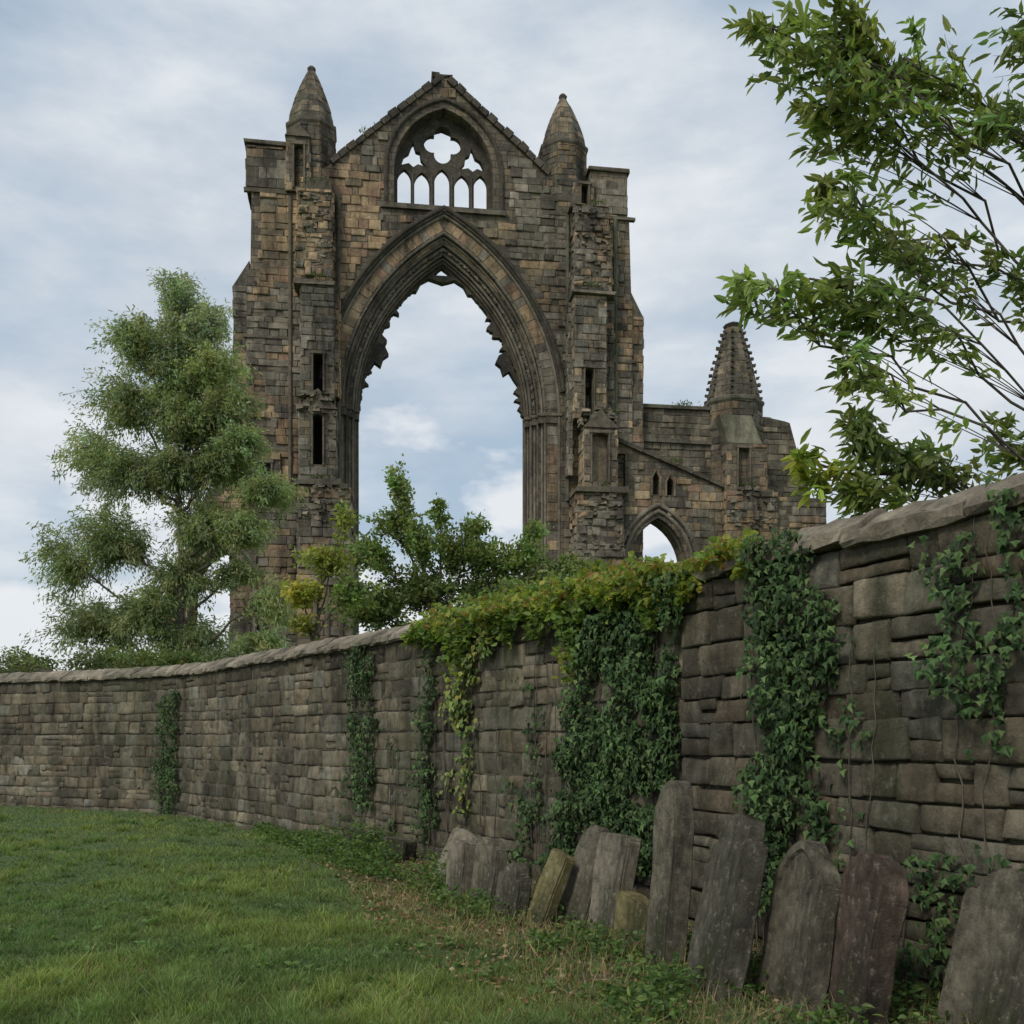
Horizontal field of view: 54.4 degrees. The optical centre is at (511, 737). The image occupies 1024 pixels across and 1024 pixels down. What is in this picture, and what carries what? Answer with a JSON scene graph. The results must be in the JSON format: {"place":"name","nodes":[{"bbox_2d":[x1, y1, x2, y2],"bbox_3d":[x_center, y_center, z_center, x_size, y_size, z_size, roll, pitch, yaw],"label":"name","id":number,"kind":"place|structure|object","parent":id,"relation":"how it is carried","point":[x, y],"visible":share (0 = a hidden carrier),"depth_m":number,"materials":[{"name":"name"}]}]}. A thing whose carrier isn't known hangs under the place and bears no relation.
{"place":"outdoors","nodes":[
{"label":"outdoors","id":0,"kind":"place"},
{"bbox_2d":[0,804,940,1023],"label":"ground","id":1,"kind":"structure","parent":0,"point":[111,843],"depth_m":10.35,"materials":[{"name":"green plant"}]},
{"bbox_2d":[0,636,224,673],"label":"elm shrub","id":2,"kind":"object","parent":1,"relation":"on","point":[29,663],"visible":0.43,"depth_m":24.23,"materials":[{"name":"green plant"}]},
{"bbox_2d":[18,267,310,665],"bbox_3d":[-9.175,-5.321,26.157,7.918,13.910,3.932,0,0,0],"label":"willow tree","id":3,"kind":"object","parent":1,"relation":"on","point":[186,361],"visible":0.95,"depth_m":25.58,"materials":[{"name":"green plant"}]},
{"bbox_2d":[280,498,386,640],"bbox_3d":[-2.939,-1.191,16.466,1.796,5.616,1.116,0,0,0],"label":"elder shrub","id":4,"kind":"object","parent":1,"relation":"on","point":[327,562],"visible":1,"depth_m":16.39,"materials":[{"name":"green plant"}]},
{"bbox_2d":[342,828,380,855],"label":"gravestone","id":5,"kind":"object","parent":1,"relation":"on","point":[377,835],"visible":0.16,"depth_m":13.16,"materials":[{"name":"stone"}]},
{"bbox_2d":[384,836,414,861],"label":"gravestone","id":6,"kind":"object","parent":1,"relation":"on","point":[407,846],"visible":0.58,"depth_m":12.87,"materials":[{"name":"stone"}]},
{"bbox_2d":[315,453,597,634],"bbox_3d":[-0.946,-1.754,18.084,5.152,6.748,1.917,0,0,0],"label":"hawthorn tree","id":7,"kind":"object","parent":1,"relation":"on","point":[423,590],"visible":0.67,"depth_m":17.86,"materials":[{"name":"green plant"}]},
{"bbox_2d":[431,828,481,880],"bbox_3d":[-0.579,1.371,10.956,0.143,0.735,0.638,25,-1,-37],"label":"gravestone","id":8,"kind":"object","parent":1,"relation":"on","point":[461,834],"visible":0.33,"depth_m":11.02,"materials":[{"name":"stone"}]},
{"bbox_2d":[445,839,475,901],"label":"gravestone","id":9,"kind":"object","parent":1,"relation":"on","point":[460,860],"visible":0.68,"depth_m":9.70,"materials":[{"name":"stone"}]},
{"bbox_2d":[0,808,976,1023],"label":"undergrowth","id":10,"kind":"object","parent":1,"relation":"on","point":[324,844],"visible":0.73,"depth_m":7.30,"materials":[{"name":"green plant"}]},
{"bbox_2d":[470,838,507,906],"bbox_3d":[-0.233,1.353,9.527,0.145,0.781,0.441,10,-6,-31],"label":"gravestone","id":11,"kind":"object","parent":1,"relation":"on","point":[490,859],"visible":0.73,"depth_m":9.44,"materials":[{"name":"stone"}]},
{"bbox_2d":[164,65,826,652],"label":"abbey ruin","id":12,"kind":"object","parent":1,"relation":"on","point":[350,253],"visible":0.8,"depth_m":43.19,"materials":[{"name":"brown stone"}]},
{"bbox_2d":[431,562,591,612],"bbox_3d":[0.882,-0.453,14.303,4.005,4.152,1.795,0,0,15],"label":"laurel shrub","id":13,"kind":"object","parent":1,"relation":"on","point":[502,585],"visible":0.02,"depth_m":14.36,"materials":[{"name":"green plant"}]},
{"bbox_2d":[0,549,1023,938],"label":"stone wall","id":14,"kind":"structure","parent":1,"relation":"on","point":[472,737],"depth_m":13.24,"materials":[{"name":"grey stone"}]},
{"bbox_2d":[147,689,180,814],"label":"ivy","id":15,"kind":"object","parent":14,"relation":"attached to","point":[167,777],"visible":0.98,"depth_m":20.87,"materials":[{"name":"green plant"}]},
{"bbox_2d":[341,645,378,829],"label":"ivy","id":16,"kind":"object","parent":14,"relation":"attached to","point":[358,732],"visible":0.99,"depth_m":14.01,"materials":[{"name":"green plant"}]},
{"bbox_2d":[380,632,439,858],"bbox_3d":[-1.399,0.096,12.881,0.322,2.890,1.468,0,0,-34],"label":"ivy","id":17,"kind":"object","parent":14,"relation":"attached to","point":[425,789],"visible":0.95,"depth_m":12.55,"materials":[{"name":"green plant"}]},
{"bbox_2d":[434,623,497,844],"bbox_3d":[-0.558,0.056,11.712,0.244,2.892,1.383,0,0,-36],"label":"hanging creeper","id":18,"kind":"object","parent":14,"relation":"attached to","point":[454,705],"visible":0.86,"depth_m":11.76,"materials":[{"name":"green plant"}]},
{"bbox_2d":[0,508,1023,1002],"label":"wall stones","id":19,"kind":"object","parent":14,"relation":"attached to","point":[886,588],"depth_m":8.30,"materials":[{"name":"grey stone"}]},
{"bbox_2d":[0,472,1023,683],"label":"coping stones","id":20,"kind":"object","parent":14,"relation":"on","point":[876,525],"visible":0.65,"depth_m":7.11,"materials":[{"name":"grey stone"}]},
{"bbox_2d":[498,632,555,886],"bbox_3d":[0.196,0.221,10.522,0.194,2.923,1.164,0,0,-28],"label":"ivy","id":21,"kind":"object","parent":14,"relation":"attached to","point":[536,784],"visible":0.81,"depth_m":10.60,"materials":[{"name":"green plant"}]},
{"bbox_2d":[399,526,796,689],"bbox_3d":[0.464,-1.147,10.226,1.284,1.243,6.534,0,0,-30],"label":"climbing creeper","id":22,"kind":"object","parent":14,"relation":"attached to","point":[502,612],"visible":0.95,"depth_m":9.74,"materials":[{"name":"green plant"}]},
{"bbox_2d":[523,568,688,880],"bbox_3d":[0.837,0.063,9.272,0.381,2.938,2.528,0,0,-26],"label":"ivy","id":23,"kind":"object","parent":14,"relation":"attached to","point":[636,775],"visible":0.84,"depth_m":9.07,"materials":[{"name":"green plant"}]},
{"bbox_2d":[731,528,878,943],"bbox_3d":[1.937,0.031,6.923,0.336,3.059,1.343,0,0,-26],"label":"ivy","id":24,"kind":"object","parent":14,"relation":"attached to","point":[773,802],"visible":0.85,"depth_m":7.03,"materials":[{"name":"green plant"}]},
{"bbox_2d":[890,475,1023,990],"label":"ivy","id":25,"kind":"object","parent":14,"relation":"attached to","point":[992,687],"visible":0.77,"depth_m":5.72,"materials":[{"name":"green plant"}]},
{"bbox_2d":[495,863,530,925],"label":"gravestone","id":26,"kind":"object","parent":1,"relation":"on","point":[514,884],"visible":0.78,"depth_m":8.66,"materials":[{"name":"stone"}]},
{"bbox_2d":[523,847,574,930],"bbox_3d":[0.302,1.340,8.403,0.118,0.814,0.278,21,0,-33],"label":"gravestone","id":27,"kind":"object","parent":1,"relation":"on","point":[552,885],"visible":0.75,"depth_m":8.33,"materials":[{"name":"stone"}]},
{"bbox_2d":[553,824,609,927],"bbox_3d":[0.609,1.232,8.364,0.144,1.041,0.445,13,6,-31],"label":"gravestone","id":28,"kind":"object","parent":1,"relation":"on","point":[575,899],"visible":0.63,"depth_m":8.32,"materials":[{"name":"stone"}]},
{"bbox_2d":[586,833,639,941],"bbox_3d":[0.794,1.245,7.951,0.160,0.972,0.460,9,0,-25],"label":"gravestone","id":29,"kind":"object","parent":1,"relation":"on","point":[616,863],"visible":0.73,"depth_m":7.86,"materials":[{"name":"stone"}]},
{"bbox_2d":[612,889,648,952],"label":"gravestone","id":30,"kind":"object","parent":1,"relation":"on","point":[631,911],"visible":0.48,"depth_m":7.55,"materials":[{"name":"stone"}]},
{"bbox_2d":[305,856,983,1023],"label":"fallen leaves","id":31,"kind":"object","parent":1,"relation":"on","point":[409,915],"visible":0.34,"depth_m":7.24,"materials":[{"name":"plant"}]},
{"bbox_2d":[644,780,696,967],"bbox_3d":[1.112,1.011,7.008,0.191,1.420,0.342,7,-6,-20],"label":"gravestone","id":32,"kind":"object","parent":1,"relation":"on","point":[668,914],"visible":0.82,"depth_m":6.91,"materials":[{"name":"stone"}]},
{"bbox_2d":[685,814,767,1004],"bbox_3d":[1.358,1.108,6.328,0.181,1.256,0.634,15,-9,-8],"label":"gravestone","id":33,"kind":"object","parent":1,"relation":"on","point":[728,907],"visible":0.88,"depth_m":6.13,"materials":[{"name":"stone"}]},
{"bbox_2d":[755,839,841,1019],"bbox_3d":[1.724,1.169,5.987,0.163,1.125,0.629,12,-5,-11],"label":"gravestone","id":34,"kind":"object","parent":1,"relation":"on","point":[802,922],"visible":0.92,"depth_m":5.87,"materials":[{"name":"stone"}]},
{"bbox_2d":[821,852,907,1023],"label":"gravestone","id":35,"kind":"object","parent":1,"relation":"on","point":[868,937],"visible":0.96,"depth_m":5.37,"materials":[{"name":"stone"}]},
{"bbox_2d":[713,0,1023,518],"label":"rowan tree","id":36,"kind":"object","parent":1,"relation":"on","point":[873,78],"visible":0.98,"depth_m":8.09,"materials":[{"name":"green plant"}]},
{"bbox_2d":[934,869,1023,1023],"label":"gravestone","id":37,"kind":"object","parent":1,"relation":"on","point":[984,979],"visible":0.99,"depth_m":5.17,"materials":[{"name":"stone"}]},
{"bbox_2d":[0,0,1023,670],"label":"sky","id":38,"kind":"structure","parent":0,"point":[124,124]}
]}

